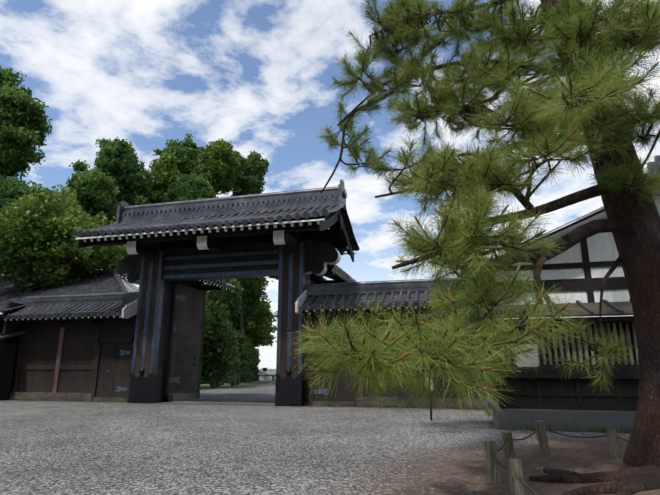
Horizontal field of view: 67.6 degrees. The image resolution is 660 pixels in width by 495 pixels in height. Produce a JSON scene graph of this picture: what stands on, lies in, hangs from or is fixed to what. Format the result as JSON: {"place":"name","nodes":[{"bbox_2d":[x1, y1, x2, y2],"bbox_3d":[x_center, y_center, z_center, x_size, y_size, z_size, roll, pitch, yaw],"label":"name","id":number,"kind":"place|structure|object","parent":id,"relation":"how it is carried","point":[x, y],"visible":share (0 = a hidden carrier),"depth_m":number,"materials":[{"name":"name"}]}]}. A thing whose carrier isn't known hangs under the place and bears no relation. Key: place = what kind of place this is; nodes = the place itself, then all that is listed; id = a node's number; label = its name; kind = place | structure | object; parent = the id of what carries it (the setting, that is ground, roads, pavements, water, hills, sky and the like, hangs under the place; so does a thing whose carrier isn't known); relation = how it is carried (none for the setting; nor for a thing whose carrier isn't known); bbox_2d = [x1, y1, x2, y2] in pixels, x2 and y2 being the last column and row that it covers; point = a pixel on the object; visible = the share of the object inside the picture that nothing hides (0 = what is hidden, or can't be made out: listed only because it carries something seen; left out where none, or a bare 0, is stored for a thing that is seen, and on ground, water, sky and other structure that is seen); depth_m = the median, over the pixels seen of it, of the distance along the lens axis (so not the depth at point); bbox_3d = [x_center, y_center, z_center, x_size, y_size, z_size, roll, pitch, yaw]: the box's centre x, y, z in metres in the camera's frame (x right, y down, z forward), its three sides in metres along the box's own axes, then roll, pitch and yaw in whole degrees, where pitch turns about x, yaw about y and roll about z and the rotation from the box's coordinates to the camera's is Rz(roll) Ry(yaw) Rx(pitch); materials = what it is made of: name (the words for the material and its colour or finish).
{"place":"outdoors","nodes":[
{"label":"outdoors","id":0,"kind":"place"},
{"bbox_2d":[0,369,659,494],"bbox_3d":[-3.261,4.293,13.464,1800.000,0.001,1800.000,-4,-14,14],"label":"ground","id":1,"kind":"structure","parent":0,"point":[248,440],"depth_m":6.01,"materials":[{"name":"grey gravel"}]},
{"bbox_2d":[0,176,33,277],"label":"tall tree","id":2,"kind":"object","parent":1,"relation":"on","point":[11,188],"visible":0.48,"depth_m":21.09,"materials":[{"name":"green plant"}]},
{"bbox_2d":[0,65,51,183],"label":"tall tree","id":3,"kind":"object","parent":1,"relation":"on","point":[24,127],"visible":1,"depth_m":23.28,"materials":[{"name":"green plant"}]},
{"bbox_2d":[0,181,128,291],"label":"tree","id":4,"kind":"object","parent":1,"relation":"on","point":[38,245],"visible":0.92,"depth_m":18.36,"materials":[{"name":"green plant"}]},
{"bbox_2d":[44,188,87,211],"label":"tree","id":5,"kind":"object","parent":1,"relation":"on","point":[66,197],"depth_m":27.18,"materials":[{"name":"green plant"}]},
{"bbox_2d":[0,269,138,399],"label":"range","id":6,"kind":"structure","parent":1,"relation":"on","point":[12,300],"depth_m":17.19,"materials":[{"name":"black"}]},
{"bbox_2d":[3,292,138,401],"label":"wing wall","id":7,"kind":"structure","parent":1,"relation":"on","point":[60,355],"depth_m":15.22,"materials":[{"name":"brown wood"}]},
{"bbox_2d":[66,159,97,220],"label":"tree","id":8,"kind":"object","parent":1,"relation":"on","point":[79,165],"visible":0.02,"depth_m":34.06,"materials":[{"name":"green plant"}]},
{"bbox_2d":[71,165,119,223],"bbox_3d":[-13.365,1.391,26.984,3.429,12.088,3.535,-4,-14,14],"label":"tree","id":9,"kind":"object","parent":1,"relation":"on","point":[96,192],"visible":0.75,"depth_m":27.20,"materials":[{"name":"green plant"}]},
{"bbox_2d":[94,136,158,205],"bbox_3d":[-13.434,0.544,30.869,4.059,15.586,3.846,10,-17,-37],"label":"tree","id":10,"kind":"object","parent":1,"relation":"on","point":[117,160],"visible":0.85,"depth_m":31.10,"materials":[{"name":"green plant"}]},
{"bbox_2d":[145,151,182,203],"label":"tree","id":11,"kind":"object","parent":1,"relation":"on","point":[163,169],"visible":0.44,"depth_m":34.89,"materials":[{"name":"green plant"}]},
{"bbox_2d":[153,133,204,178],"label":"tree","id":12,"kind":"object","parent":1,"relation":"on","point":[186,151],"visible":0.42,"depth_m":41.02,"materials":[{"name":"green plant"}]},
{"bbox_2d":[160,173,217,201],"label":"tree","id":13,"kind":"object","parent":1,"relation":"on","point":[191,186],"visible":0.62,"depth_m":33.51,"materials":[{"name":"green plant"}]},
{"bbox_2d":[190,138,241,284],"bbox_3d":[-8.977,0.675,37.722,3.933,18.595,4.628,-4,-14,14],"label":"tree","id":14,"kind":"object","parent":1,"relation":"on","point":[217,164],"visible":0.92,"depth_m":38.38,"materials":[{"name":"green plant"}]},
{"bbox_2d":[72,180,359,405],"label":"gate","id":15,"kind":"structure","parent":1,"relation":"on","point":[293,243],"depth_m":14.46,"materials":[{"name":"brown wood"}]},
{"bbox_2d":[200,348,260,383],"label":"tree","id":16,"kind":"object","parent":1,"relation":"on","point":[253,365],"visible":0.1,"depth_m":36.94,"materials":[{"name":"green plant"}]},
{"bbox_2d":[200,380,275,389],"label":"verge grass","id":17,"kind":"structure","parent":1,"relation":"on","point":[206,387],"depth_m":29.92,"materials":[{"name":"green plant"}]},
{"bbox_2d":[101,216,125,278],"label":"tree","id":18,"kind":"object","parent":17,"relation":"on","point":[114,267],"visible":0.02,"depth_m":22.01,"materials":[{"name":"green plant"}]},
{"bbox_2d":[179,194,226,385],"bbox_3d":[-6.146,2.495,29.529,5.583,11.148,5.039,-4,-14,14],"label":"tree","id":19,"kind":"object","parent":17,"relation":"on","point":[182,199],"depth_m":29.63,"materials":[{"name":"green plant"}]},
{"bbox_2d":[201,361,232,386],"bbox_3d":[-6.038,5.677,25.635,2.268,3.166,2.147,-4,-14,14],"label":"gate shrub","id":20,"kind":"object","parent":17,"relation":"on","point":[203,373],"visible":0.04,"depth_m":25.02,"materials":[{"name":"green plant"}]},
{"bbox_2d":[202,296,245,387],"bbox_3d":[-5.727,4.717,24.788,2.880,4.667,2.603,-4,-14,14],"label":"tree","id":21,"kind":"object","parent":17,"relation":"on","point":[220,353],"visible":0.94,"depth_m":24.23,"materials":[{"name":"green plant"}]},
{"bbox_2d":[206,278,242,386],"bbox_3d":[-5.979,4.420,26.926,2.463,6.180,2.270,-4,-14,14],"label":"tree","id":22,"kind":"object","parent":17,"relation":"on","point":[231,300],"visible":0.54,"depth_m":26.79,"materials":[{"name":"green plant"}]},
{"bbox_2d":[205,277,272,384],"bbox_3d":[-5.681,4.543,29.920,3.834,7.381,3.424,-4,-14,14],"label":"tree","id":23,"kind":"object","parent":17,"relation":"on","point":[253,288],"visible":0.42,"depth_m":30.12,"materials":[{"name":"green plant"}]},
{"bbox_2d":[230,329,251,385],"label":"tree","id":24,"kind":"object","parent":17,"relation":"on","point":[242,342],"visible":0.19,"depth_m":27.60,"materials":[{"name":"green plant"}]},
{"bbox_2d":[208,299,277,366],"bbox_3d":[-5.920,5.522,32.923,6.553,6.915,3.982,2,-14,-6],"label":"tree","id":25,"kind":"object","parent":17,"relation":"on","point":[258,328],"visible":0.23,"depth_m":32.14,"materials":[{"name":"green plant"}]},
{"bbox_2d":[242,367,268,382],"bbox_3d":[-5.047,8.706,33.576,1.757,1.051,0.534,-2,-14,6],"label":"bicycle","id":26,"kind":"object","parent":17,"relation":"on","point":[264,369],"visible":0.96,"depth_m":33.48,"materials":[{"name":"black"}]},
{"bbox_2d":[257,375,275,380],"bbox_3d":[-5.012,10.164,38.348,1.600,0.450,0.450,1,-14,-2],"label":"stone bench","id":27,"kind":"object","parent":17,"relation":"on","point":[273,377],"visible":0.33,"depth_m":38.19,"materials":[{"name":"stone"}]},
{"bbox_2d":[231,150,268,195],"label":"tree","id":28,"kind":"object","parent":1,"relation":"on","point":[251,173],"visible":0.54,"depth_m":40.80,"materials":[{"name":"green plant"}]},
{"bbox_2d":[10,397,630,433],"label":"wall weeds","id":29,"kind":"object","parent":1,"relation":"on","point":[522,429],"depth_m":10.65,"materials":[{"name":"green plant"}]},
{"bbox_2d":[295,277,487,408],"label":"wing wall","id":30,"kind":"structure","parent":1,"relation":"on","point":[313,297],"depth_m":12.94,"materials":[{"name":"grey tile"}]},
{"bbox_2d":[426,379,433,420],"bbox_3d":[1.926,2.856,9.404,0.135,0.858,0.050,-7,-15,26],"label":"signpost","id":31,"kind":"object","parent":1,"relation":"on","point":[431,401],"visible":0.29,"depth_m":9.37,"materials":[{"name":"black metal"}]},
{"bbox_2d":[289,0,659,494],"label":"pine tree","id":32,"kind":"object","parent":1,"relation":"on","point":[594,115],"visible":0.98,"depth_m":4.84,"materials":[{"name":"green plant"}]},
{"bbox_2d":[484,420,628,494],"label":"rope stakes","id":33,"kind":"object","parent":1,"relation":"on","point":[517,483],"visible":0.85,"depth_m":4.74,"materials":[{"name":"brown wood"}]},
{"bbox_2d":[0,0,659,368],"label":"sky","id":34,"kind":"structure","parent":0,"point":[252,75],"materials":[{"name":"blue"}]},
{"bbox_2d":[460,155,659,432],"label":"guard house","id":35,"kind":"structure","parent":0,"point":[547,394],"depth_m":8.29,"materials":[{"name":"paint"}]},
{"bbox_2d":[515,344,538,366],"bbox_3d":[3.346,1.840,8.377,0.360,0.380,0.023,-4,-14,14],"label":"sign","id":36,"kind":"object","parent":35,"relation":"attached to","point":[535,352],"visible":0.46,"depth_m":8.35,"materials":[{"name":"white paint"}]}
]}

